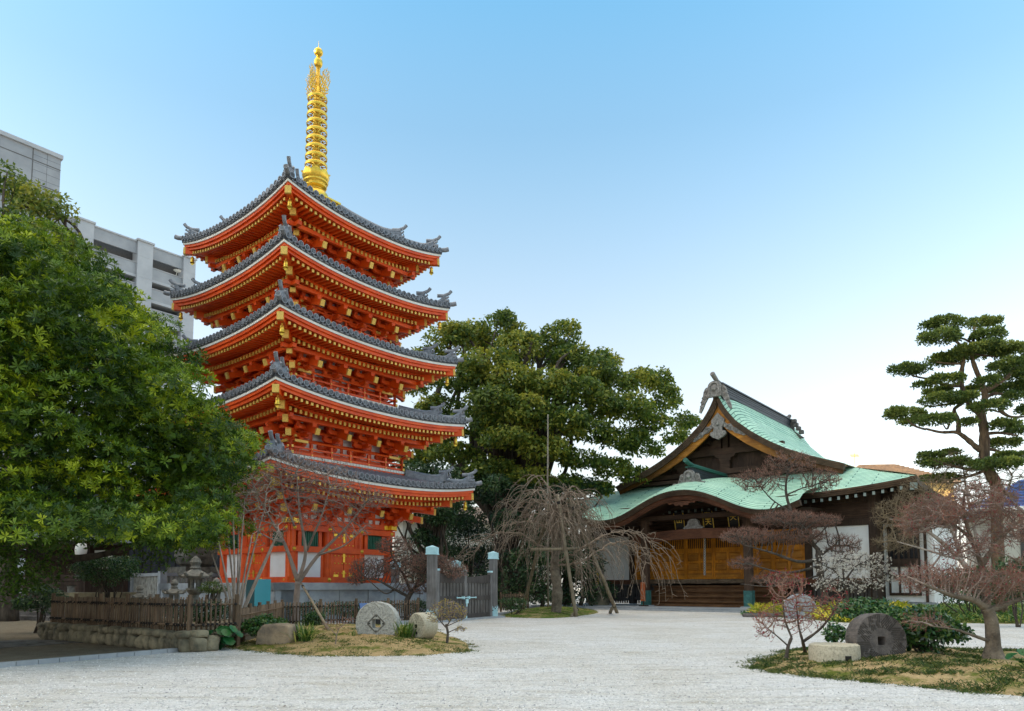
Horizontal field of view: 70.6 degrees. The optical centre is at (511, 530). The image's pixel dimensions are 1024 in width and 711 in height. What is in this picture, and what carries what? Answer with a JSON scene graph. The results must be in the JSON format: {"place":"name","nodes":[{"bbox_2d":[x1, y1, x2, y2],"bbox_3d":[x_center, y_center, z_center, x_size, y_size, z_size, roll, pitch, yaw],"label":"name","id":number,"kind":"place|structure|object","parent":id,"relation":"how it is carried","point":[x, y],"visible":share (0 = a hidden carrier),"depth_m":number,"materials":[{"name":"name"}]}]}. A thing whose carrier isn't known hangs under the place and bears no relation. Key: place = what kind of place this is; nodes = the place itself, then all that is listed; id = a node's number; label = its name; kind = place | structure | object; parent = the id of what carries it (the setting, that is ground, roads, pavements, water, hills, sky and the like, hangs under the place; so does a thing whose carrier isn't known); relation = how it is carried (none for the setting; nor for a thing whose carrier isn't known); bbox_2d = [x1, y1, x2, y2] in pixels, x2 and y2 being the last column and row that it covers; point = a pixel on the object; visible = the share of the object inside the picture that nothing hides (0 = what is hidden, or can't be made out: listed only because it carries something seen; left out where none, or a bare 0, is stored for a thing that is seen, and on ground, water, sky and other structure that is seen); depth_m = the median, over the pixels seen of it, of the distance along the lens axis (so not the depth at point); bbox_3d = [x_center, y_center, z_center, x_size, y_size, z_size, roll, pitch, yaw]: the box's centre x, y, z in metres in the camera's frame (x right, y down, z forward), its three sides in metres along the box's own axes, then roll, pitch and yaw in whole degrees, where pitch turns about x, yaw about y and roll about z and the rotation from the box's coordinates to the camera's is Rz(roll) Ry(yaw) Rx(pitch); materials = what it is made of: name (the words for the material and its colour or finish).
{"place":"outdoors","nodes":[
{"label":"outdoors","id":0,"kind":"place"},
{"bbox_2d":[0,639,82,647],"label":"stone paving","id":1,"kind":"structure","parent":0,"point":[15,643],"depth_m":16.05,"materials":[{"name":"grey stone"}]},
{"bbox_2d":[17,519,130,599],"bbox_3d":[-21.048,1.577,33.382,6.600,4.595,4.150,0,-5,6],"label":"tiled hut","id":2,"kind":"object","parent":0,"point":[85,586],"visible":0.09,"depth_m":34.48,"materials":[{"name":"grey tile"}]},
{"bbox_2d":[75,542,86,554],"bbox_3d":[-18.510,0.738,31.038,0.480,0.800,0.468,0,-5,0],"label":"paper lantern","id":3,"kind":"object","parent":2,"relation":"hanging from","point":[79,550],"visible":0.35,"depth_m":30.85,"materials":[{"name":"white paper"}]},
{"bbox_2d":[0,615,153,661],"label":"soil path","id":4,"kind":"structure","parent":0,"point":[18,630],"depth_m":14.78,"materials":[{"name":"brown soil"}]},
{"bbox_2d":[10,582,68,632],"bbox_3d":[-13.031,2.131,19.910,1.397,1.452,1.294,0,-5,0],"label":"leafy shrub","id":5,"kind":"object","parent":4,"relation":"on","point":[35,605],"visible":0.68,"depth_m":19.67,"materials":[{"name":"green plant"}]},
{"bbox_2d":[0,158,192,621],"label":"evergreen tree","id":6,"kind":"object","parent":4,"relation":"on","point":[26,200],"visible":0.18,"depth_m":27.52,"materials":[{"name":"green plant"}]},
{"bbox_2d":[0,213,273,606],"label":"evergreen tree","id":7,"kind":"object","parent":4,"relation":"on","point":[199,461],"visible":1,"depth_m":12.94,"materials":[{"name":"green plant"}]},
{"bbox_2d":[130,571,219,615],"bbox_3d":[-15.596,2.882,33.115,4.513,1.950,3.112,-4,-6,41],"label":"stone balustrade","id":8,"kind":"object","parent":4,"relation":"on","point":[148,582],"visible":0.33,"depth_m":31.89,"materials":[{"name":"grey stone"}]},
{"bbox_2d":[148,594,207,618],"bbox_3d":[-10.590,2.409,22.832,2.374,0.782,0.195,-2,-5,19],"label":"bamboo fence","id":9,"kind":"object","parent":4,"relation":"on","point":[206,596],"visible":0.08,"depth_m":22.97,"materials":[{"name":"brown wood"}]},
{"bbox_2d":[246,579,270,606],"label":"sign pillar","id":10,"kind":"structure","parent":4,"relation":"on","point":[262,592],"depth_m":23.51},
{"bbox_2d":[19,585,142,620],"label":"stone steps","id":11,"kind":"structure","parent":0,"point":[32,616],"depth_m":28.10,"materials":[{"name":"grey stone"}]},
{"bbox_2d":[109,619,259,646],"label":"stone wall","id":12,"kind":"structure","parent":0,"point":[248,637],"depth_m":16.85,"materials":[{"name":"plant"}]},
{"bbox_2d":[67,555,142,623],"bbox_3d":[-10.417,1.518,18.519,1.982,1.906,1.400,0,-5,0],"label":"leafy shrub","id":13,"kind":"object","parent":12,"relation":"on","point":[122,570],"visible":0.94,"depth_m":18.36,"materials":[{"name":"green plant"}]},
{"bbox_2d":[130,585,150,620],"bbox_3d":[-10.009,1.973,19.405,0.562,1.050,0.492,1,-5,-17],"label":"stone lantern","id":14,"kind":"object","parent":12,"relation":"on","point":[139,593],"visible":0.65,"depth_m":19.36,"materials":[{"name":"grey stone"}]},
{"bbox_2d":[162,579,185,617],"bbox_3d":[-9.552,1.971,20.408,0.648,1.212,0.568,1,-5,-17],"label":"stone lantern","id":15,"kind":"object","parent":12,"relation":"on","point":[174,591],"visible":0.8,"depth_m":20.35,"materials":[{"name":"grey stone"}]},
{"bbox_2d":[153,601,230,623],"bbox_3d":[-7.703,2.055,17.852,1.917,0.743,1.648,4,-6,-41],"label":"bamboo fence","id":16,"kind":"object","parent":12,"relation":"on","point":[213,613],"visible":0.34,"depth_m":17.79,"materials":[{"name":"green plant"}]},
{"bbox_2d":[177,556,212,613],"bbox_3d":[-9.627,1.717,21.933,1.026,1.919,0.900,1,-5,-17],"label":"stone lantern","id":17,"kind":"object","parent":12,"relation":"on","point":[196,573],"visible":0.84,"depth_m":21.80,"materials":[{"name":"grey stone"}]},
{"bbox_2d":[167,533,220,582],"bbox_3d":[-15.742,1.329,36.007,3.600,5.500,3.600,-4,-6,39],"label":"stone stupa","id":18,"kind":"object","parent":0,"point":[207,561],"visible":0.19,"depth_m":35.31,"materials":[{"name":"grey stone"}]},
{"bbox_2d":[280,621,320,641],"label":"striped grass","id":19,"kind":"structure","parent":0,"point":[303,634],"depth_m":14.92,"materials":[{"name":"green plant"}]},
{"bbox_2d":[391,620,416,637],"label":"striped grass","id":20,"kind":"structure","parent":0,"point":[405,630],"depth_m":15.74,"materials":[{"name":"green plant"}]},
{"bbox_2d":[394,507,561,601],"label":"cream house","id":21,"kind":"structure","parent":0,"point":[402,525],"depth_m":62.03,"materials":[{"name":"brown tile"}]},
{"bbox_2d":[0,588,1023,710],"bbox_3d":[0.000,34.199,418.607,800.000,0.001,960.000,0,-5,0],"label":"gravel yard","id":22,"kind":"structure","parent":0,"point":[624,625],"depth_m":10.06,"materials":[{"name":"grey gravel"}]},
{"bbox_2d":[0,130,63,592],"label":"concrete block","id":23,"kind":"structure","parent":22,"relation":"on","point":[32,161],"depth_m":73.97,"materials":[{"name":"grey concrete"}]},
{"bbox_2d":[0,648,177,667],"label":"kerb","id":24,"kind":"structure","parent":22,"relation":"on","point":[74,658],"depth_m":12.43,"materials":[{"name":"grey stone"}]},
{"bbox_2d":[56,214,196,478],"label":"parking block","id":25,"kind":"structure","parent":22,"relation":"on","point":[149,268],"depth_m":83.15,"materials":[{"name":"concrete"}]},
{"bbox_2d":[36,617,220,651],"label":"retaining wall","id":26,"kind":"structure","parent":22,"relation":"on","point":[180,640],"depth_m":15.06,"materials":[{"name":"stone"}]},
{"bbox_2d":[49,593,238,630],"bbox_3d":[-8.730,1.786,15.943,6.460,0.782,1.142,-2,-5,27],"label":"bamboo fence","id":27,"kind":"object","parent":26,"relation":"on","point":[82,607],"visible":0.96,"depth_m":15.38,"materials":[{"name":"brown wood"}]},
{"bbox_2d":[197,581,230,600],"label":"leafy shrub","id":28,"kind":"object","parent":26,"relation":"on","point":[206,588],"visible":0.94,"depth_m":20.88,"materials":[{"name":"green plant"}]},
{"bbox_2d":[66,481,219,591],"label":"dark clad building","id":29,"kind":"structure","parent":22,"relation":"on","point":[159,564],"depth_m":39.40,"materials":[{"name":"black paint"}]},
{"bbox_2d":[209,625,242,649],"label":"broad leaf herb","id":30,"kind":"object","parent":22,"relation":"on","point":[226,632],"visible":0.84,"depth_m":14.49,"materials":[{"name":"green plant"}]},
{"bbox_2d":[133,44,481,622],"bbox_3d":[-8.785,-9.291,31.827,10.728,26.020,10.728,-4,-6,39],"label":"pagoda","id":31,"kind":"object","parent":22,"relation":"on","point":[335,366],"visible":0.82,"depth_m":28.92,"materials":[{"name":"red wood"}]},
{"bbox_2d":[247,533,254,576],"bbox_3d":[-10.543,1.011,29.293,0.518,1.790,0.125,-4,-6,39],"label":"door leaf","id":32,"kind":"structure","parent":31,"relation":"in","point":[252,565],"depth_m":29.22,"materials":[{"name":"paint"}]},
{"bbox_2d":[254,533,260,576],"bbox_3d":[-10.123,0.984,28.951,0.518,1.790,0.125,-4,-6,39],"label":"door leaf","id":33,"kind":"structure","parent":31,"relation":"in","point":[257,558],"depth_m":28.91,"materials":[{"name":"paint"}]},
{"bbox_2d":[333,533,343,576],"bbox_3d":[-7.067,1.008,29.253,0.125,1.790,0.518,-4,-6,39],"label":"door leaf","id":34,"kind":"structure","parent":31,"relation":"in","point":[337,568],"depth_m":29.21,"materials":[{"name":"paint"}]},
{"bbox_2d":[343,534,354,577],"bbox_3d":[-6.724,1.041,29.671,0.125,1.790,0.518,-4,-6,39],"label":"door leaf","id":35,"kind":"structure","parent":31,"relation":"in","point":[348,559],"depth_m":29.61,"materials":[{"name":"paint"}]},
{"bbox_2d":[224,445,397,624],"bbox_3d":[-6.709,0.146,23.541,6.069,5.911,2.192,0,-5,0],"label":"bare maple","id":36,"kind":"object","parent":22,"relation":"on","point":[300,576],"visible":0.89,"depth_m":23.48,"materials":[{"name":"brown plant"}]},
{"bbox_2d":[323,600,359,620],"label":"leafy shrub","id":37,"kind":"object","parent":22,"relation":"on","point":[341,609],"visible":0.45,"depth_m":25.59,"materials":[{"name":"green plant"}]},
{"bbox_2d":[223,623,484,656],"bbox_3d":[-4.496,2.579,18.471,5.828,0.277,11.516,1,-5,-16],"label":"mossy bed","id":38,"kind":"object","parent":22,"relation":"on","point":[379,648],"visible":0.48,"depth_m":14.44,"materials":[{"name":"beige plant"}]},
{"bbox_2d":[201,468,287,620],"bbox_3d":[-5.985,0.507,16.183,1.926,3.888,1.070,0,-5,0],"label":"bare shrub","id":39,"kind":"object","parent":38,"relation":"on","point":[235,591],"visible":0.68,"depth_m":16.19,"materials":[{"name":"brown plant"}]},
{"bbox_2d":[241,612,289,636],"bbox_3d":[-5.241,2.065,15.245,1.084,0.679,0.850,0,-5,0],"label":"leafy shrub","id":40,"kind":"object","parent":38,"relation":"on","point":[251,626],"visible":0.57,"depth_m":15.07,"materials":[{"name":"green plant"}]},
{"bbox_2d":[256,623,298,644],"bbox_3d":[-4.866,2.157,15.051,0.807,0.472,0.526,-1,-5,9],"label":"boulder","id":41,"kind":"object","parent":38,"relation":"on","point":[269,634],"visible":0.79,"depth_m":14.81,"materials":[{"name":"beige stone"}]},
{"bbox_2d":[300,610,325,625],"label":"leafy shrub","id":42,"kind":"object","parent":38,"relation":"on","point":[312,617],"visible":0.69,"depth_m":21.53,"materials":[{"name":"green plant"}]},
{"bbox_2d":[301,583,329,629],"bbox_3d":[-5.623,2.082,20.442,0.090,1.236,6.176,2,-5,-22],"label":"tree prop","id":43,"kind":"object","parent":38,"relation":"on","point":[314,606],"visible":0.91,"depth_m":19.90,"materials":[{"name":"brown wood"}]},
{"bbox_2d":[234,598,419,645],"bbox_3d":[-5.761,2.419,20.666,2.702,0.862,11.109,-1,-5,12],"label":"bamboo fence","id":44,"kind":"object","parent":38,"relation":"on","point":[275,608],"visible":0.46,"depth_m":21.88,"materials":[{"name":"brown wood"}]},
{"bbox_2d":[322,616,355,643],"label":"twiggy shrub","id":45,"kind":"object","parent":38,"relation":"on","point":[336,625],"visible":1,"depth_m":14.32,"materials":[{"name":"brown plant"}]},
{"bbox_2d":[356,601,399,634],"bbox_3d":[-3.016,2.090,16.259,0.976,0.981,0.274,-1,-5,7],"label":"millstone","id":46,"kind":"object","parent":38,"relation":"on","point":[369,614],"visible":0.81,"depth_m":16.15,"materials":[{"name":"stone"}]},
{"bbox_2d":[408,612,437,638],"bbox_3d":[-1.982,2.113,16.057,0.600,0.606,0.406,-4,-6,42],"label":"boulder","id":47,"kind":"object","parent":38,"relation":"on","point":[428,629],"visible":0.88,"depth_m":15.88,"materials":[{"name":"yellow stone"}]},
{"bbox_2d":[427,598,467,642],"bbox_3d":[-1.359,1.903,15.258,0.885,0.950,0.662,0,-5,0],"label":"yellow bud shrub","id":48,"kind":"object","parent":38,"relation":"on","point":[436,614],"visible":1,"depth_m":15.21,"materials":[{"name":"yellow plant"}]},
{"bbox_2d":[345,536,469,620],"bbox_3d":[-3.874,1.733,26.675,4.624,3.232,1.938,0,-5,0],"label":"plum tree","id":49,"kind":"object","parent":22,"relation":"on","point":[414,569],"visible":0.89,"depth_m":26.49,"materials":[{"name":"brown plant"}]},
{"bbox_2d":[398,598,425,615],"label":"leafy shrub","id":50,"kind":"object","parent":22,"relation":"on","point":[421,604],"visible":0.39,"depth_m":27.57,"materials":[{"name":"green plant"}]},
{"bbox_2d":[397,508,485,582],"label":"dark tree","id":51,"kind":"object","parent":22,"relation":"on","point":[454,547],"visible":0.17,"depth_m":46.90,"materials":[{"name":"green plant"}]},
{"bbox_2d":[390,545,504,622],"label":"wooden gate","id":52,"kind":"structure","parent":22,"relation":"on","point":[476,597],"depth_m":27.78,"materials":[{"name":"grey wood"}]},
{"bbox_2d":[390,458,504,572],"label":"dark tree","id":53,"kind":"object","parent":22,"relation":"on","point":[428,534],"visible":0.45,"depth_m":42.48,"materials":[{"name":"green plant"}]},
{"bbox_2d":[423,509,513,601],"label":"dark tree","id":54,"kind":"object","parent":22,"relation":"on","point":[471,533],"visible":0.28,"depth_m":48.86,"materials":[{"name":"green plant"}]},
{"bbox_2d":[475,551,551,602],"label":"dark tree","id":55,"kind":"object","parent":22,"relation":"on","point":[486,573],"visible":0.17,"depth_m":46.20,"materials":[{"name":"green plant"}]},
{"bbox_2d":[474,471,579,607],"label":"dark tree","id":56,"kind":"object","parent":22,"relation":"on","point":[505,484],"visible":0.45,"depth_m":44.49,"materials":[{"name":"green plant"}]},
{"bbox_2d":[396,306,701,605],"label":"camphor tree","id":57,"kind":"object","parent":22,"relation":"on","point":[505,430],"visible":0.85,"depth_m":47.21,"materials":[{"name":"green plant"}]},
{"bbox_2d":[500,606,597,617],"bbox_3d":[2.262,4.047,37.223,4.524,0.292,15.865,-1,-5,12],"label":"mossy bed","id":58,"kind":"object","parent":22,"relation":"on","point":[532,611],"visible":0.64,"depth_m":31.72,"materials":[{"name":"green plant"}]},
{"bbox_2d":[498,597,527,613],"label":"leafy shrub","id":59,"kind":"object","parent":58,"relation":"on","point":[511,605],"visible":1,"depth_m":31.32,"materials":[{"name":"green plant"}]},
{"bbox_2d":[500,592,529,611],"bbox_3d":[0.191,3.525,36.125,0.196,0.920,4.778,-1,-5,17],"label":"fence","id":60,"kind":"object","parent":58,"relation":"on","point":[520,594],"visible":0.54,"depth_m":35.41,"materials":[{"name":"brown wood"}]},
{"bbox_2d":[522,504,549,608],"bbox_3d":[1.090,1.371,33.669,0.190,4.953,3.881,1,-5,-18],"label":"tree prop","id":61,"kind":"object","parent":58,"relation":"on","point":[532,572],"visible":0.71,"depth_m":33.84,"materials":[{"name":"brown wood"}]},
{"bbox_2d":[498,539,578,606],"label":"dark tree","id":62,"kind":"object","parent":58,"relation":"on","point":[540,594],"visible":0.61,"depth_m":41.70,"materials":[{"name":"green plant"}]},
{"bbox_2d":[547,414,548,607],"bbox_3d":[1.850,-1.004,37.340,0.110,10.161,0.100,-2,-5,22],"label":"bamboo pole","id":63,"kind":"object","parent":58,"relation":"on","point":[548,523],"visible":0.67,"depth_m":37.13,"materials":[{"name":"brown wood"}]},
{"bbox_2d":[447,454,687,612],"bbox_3d":[2.150,0.222,32.134,10.277,6.954,6.100,0,-5,0],"label":"weeping cherry","id":64,"kind":"object","parent":58,"relation":"on","point":[553,527],"visible":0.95,"depth_m":31.91,"materials":[{"name":"brown plant"}]},
{"bbox_2d":[531,547,579,550],"bbox_3d":[1.885,0.811,31.462,2.147,0.174,0.140,0,-5,-3],"label":"cross pole","id":65,"kind":"object","parent":64,"relation":"attached to","point":[551,549],"visible":0.93,"depth_m":31.41,"materials":[{"name":"brown wood"}]},
{"bbox_2d":[556,494,577,616],"bbox_3d":[2.374,1.049,31.278,1.101,5.346,0.190,-4,-6,40],"label":"tree prop","id":66,"kind":"object","parent":22,"relation":"on","point":[569,571],"visible":0.91,"depth_m":31.13,"materials":[{"name":"brown wood"}]},
{"bbox_2d":[540,473,613,604],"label":"dark tree","id":67,"kind":"object","parent":22,"relation":"on","point":[587,494],"visible":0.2,"depth_m":45.59,"materials":[{"name":"green plant"}]},
{"bbox_2d":[560,535,618,605],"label":"dark tree","id":68,"kind":"object","parent":22,"relation":"on","point":[578,593],"visible":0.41,"depth_m":43.61,"materials":[{"name":"green plant"}]},
{"bbox_2d":[567,498,618,612],"bbox_3d":[3.822,1.315,33.494,0.216,5.245,4.436,-3,-6,37],"label":"tree prop","id":69,"kind":"object","parent":22,"relation":"on","point":[603,581],"visible":0.63,"depth_m":33.69,"materials":[{"name":"brown wood"}]},
{"bbox_2d":[589,563,609,605],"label":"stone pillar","id":70,"kind":"structure","parent":22,"relation":"on","point":[604,602],"depth_m":43.95,"materials":[{"name":"grey stone"}]},
{"bbox_2d":[529,372,959,612],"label":"temple hall","id":71,"kind":"structure","parent":22,"relation":"on","point":[735,431],"depth_m":41.86,"materials":[{"name":"brown wood"}]},
{"bbox_2d":[634,542,659,579],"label":"door","id":72,"kind":"structure","parent":71,"relation":"in","point":[638,576],"depth_m":45.59,"materials":[{"name":"brown wood"}]},
{"bbox_2d":[659,539,685,578],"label":"door","id":73,"kind":"structure","parent":71,"relation":"in","point":[681,553],"depth_m":44.65,"materials":[{"name":"brown wood"}]},
{"bbox_2d":[673,512,684,529],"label":"name plaque","id":74,"kind":"object","parent":71,"relation":"attached to","point":[679,524],"visible":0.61,"depth_m":42.13,"materials":[{"name":"black paint"}]},
{"bbox_2d":[685,538,713,578],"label":"door","id":75,"kind":"structure","parent":71,"relation":"in","point":[694,557],"depth_m":43.59,"materials":[{"name":"brown wood"}]},
{"bbox_2d":[702,510,714,527],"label":"name plaque","id":76,"kind":"object","parent":71,"relation":"attached to","point":[708,522],"visible":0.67,"depth_m":40.98,"materials":[{"name":"black paint"}]},
{"bbox_2d":[713,538,742,578],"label":"door","id":77,"kind":"structure","parent":71,"relation":"in","point":[722,570],"depth_m":42.53,"materials":[{"name":"brown wood"}]},
{"bbox_2d":[728,516,739,526],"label":"name plaque","id":78,"kind":"object","parent":71,"relation":"attached to","point":[733,521],"visible":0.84,"depth_m":40.06,"materials":[{"name":"black paint"}]},
{"bbox_2d":[742,530,773,578],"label":"door","id":79,"kind":"structure","parent":71,"relation":"in","point":[767,558],"depth_m":41.14,"materials":[{"name":"brown wood"}]},
{"bbox_2d":[772,529,805,578],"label":"door","id":80,"kind":"structure","parent":71,"relation":"in","point":[779,563],"depth_m":40.21,"materials":[{"name":"brown wood"}]},
{"bbox_2d":[830,596,896,620],"bbox_3d":[10.380,2.393,21.364,1.953,0.979,1.596,0,-5,0],"label":"leafy shrub","id":81,"kind":"object","parent":22,"relation":"on","point":[858,607],"visible":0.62,"depth_m":21.03,"materials":[{"name":"green plant"}]},
{"bbox_2d":[729,646,1023,696],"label":"mossy bed","id":82,"kind":"object","parent":22,"relation":"on","point":[917,679],"visible":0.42,"depth_m":10.04,"materials":[{"name":"plant"}]},
{"bbox_2d":[750,567,851,658],"bbox_3d":[4.813,1.340,11.755,1.713,1.541,1.190,3,-6,-37],"label":"plum tree","id":83,"kind":"object","parent":82,"relation":"on","point":[783,606],"visible":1,"depth_m":11.64,"materials":[{"name":"plant"}]},
{"bbox_2d":[820,620,845,642],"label":"leafy shrub","id":84,"kind":"object","parent":82,"relation":"on","point":[836,634],"visible":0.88,"depth_m":13.93,"materials":[{"name":"green plant"}]},
{"bbox_2d":[808,642,860,661],"bbox_3d":[5.026,1.907,11.260,0.749,0.292,0.764,1,-5,-17],"label":"millstone","id":85,"kind":"object","parent":82,"relation":"on","point":[825,651],"visible":0.9,"depth_m":10.98,"materials":[{"name":"yellow stone"}]},
{"bbox_2d":[845,613,906,657],"bbox_3d":[5.786,1.757,11.488,0.883,0.893,0.358,1,-5,-9],"label":"millstone","id":86,"kind":"object","parent":82,"relation":"on","point":[875,634],"visible":0.81,"depth_m":11.37,"materials":[{"name":"grey stone"}]},
{"bbox_2d":[884,604,975,652],"bbox_3d":[6.803,1.635,12.041,1.570,0.916,1.062,0,-5,0],"label":"leafy shrub","id":87,"kind":"object","parent":82,"relation":"on","point":[931,635],"visible":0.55,"depth_m":11.80,"materials":[{"name":"green plant"}]},
{"bbox_2d":[890,476,1023,659],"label":"plum tree","id":88,"kind":"object","parent":82,"relation":"on","point":[993,649],"visible":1,"depth_m":11.31,"materials":[{"name":"brown plant"}]},
{"bbox_2d":[1005,649,1023,664],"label":"broad leaf herb","id":89,"kind":"object","parent":82,"relation":"on","point":[1011,655],"visible":1,"depth_m":9.98,"materials":[{"name":"green plant"}]},
{"bbox_2d":[740,612,1023,623],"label":"mossy bed","id":90,"kind":"object","parent":22,"relation":"on","point":[982,622],"depth_m":25.76,"materials":[{"name":"green plant"}]},
{"bbox_2d":[718,450,862,607],"bbox_3d":[12.062,0.023,31.578,6.347,7.293,2.712,0,-5,0],"label":"plum tree","id":91,"kind":"object","parent":90,"relation":"on","point":[798,522],"visible":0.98,"depth_m":31.35,"materials":[{"name":"brown plant"}]},
{"bbox_2d":[784,594,816,618],"bbox_3d":[11.572,3.165,29.038,1.247,1.245,0.315,0,-5,6],"label":"millstone","id":92,"kind":"object","parent":90,"relation":"on","point":[791,606],"visible":0.28,"depth_m":28.91,"materials":[{"name":"grey stone"}]},
{"bbox_2d":[747,599,911,621],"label":"bamboo grass","id":93,"kind":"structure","parent":90,"relation":"on","point":[757,606],"depth_m":31.64,"materials":[{"name":"plant"}]},
{"bbox_2d":[810,550,899,599],"bbox_3d":[14.260,2.193,30.039,3.642,2.781,1.862,0,-5,0],"label":"blossoming plum","id":94,"kind":"object","parent":90,"relation":"on","point":[843,567],"visible":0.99,"depth_m":29.89,"materials":[{"name":"plant"}]},
{"bbox_2d":[869,447,1023,610],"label":"bare maple","id":95,"kind":"object","parent":90,"relation":"on","point":[889,540],"visible":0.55,"depth_m":28.40,"materials":[{"name":"brown plant"}]},
{"bbox_2d":[882,313,1023,612],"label":"cloud pruned pine","id":96,"kind":"object","parent":90,"relation":"on","point":[989,342],"visible":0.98,"depth_m":28.08,"materials":[{"name":"green plant"}]},
{"bbox_2d":[939,565,1010,619],"bbox_3d":[17.278,2.329,26.956,2.642,2.195,1.775,0,-5,0],"label":"leafy shrub","id":97,"kind":"object","parent":90,"relation":"on","point":[965,602],"visible":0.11,"depth_m":26.86,"materials":[{"name":"green plant"}]},
{"bbox_2d":[965,479,1023,603],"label":"blue roofed house","id":98,"kind":"structure","parent":22,"relation":"on","point":[1014,552],"depth_m":46.76,"materials":[{"name":"tile"}]},
{"bbox_2d":[979,556,1023,626],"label":"leafy shrub","id":99,"kind":"object","parent":22,"relation":"on","point":[1014,609],"visible":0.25,"depth_m":22.88,"materials":[{"name":"green plant"}]},
{"bbox_2d":[0,0,1023,587],"label":"sky","id":100,"kind":"structure","parent":0,"point":[772,198],"materials":[{"name":"blue"}]},
{"bbox_2d":[836,453,962,563],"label":"ochre house","id":101,"kind":"structure","parent":0,"point":[896,468],"depth_m":116.96,"materials":[{"name":"brown tile"}]},
{"bbox_2d":[907,601,1023,622],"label":"bamboo grass","id":102,"kind":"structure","parent":0,"point":[1005,617],"depth_m":26.83,"materials":[{"name":"green plant"}]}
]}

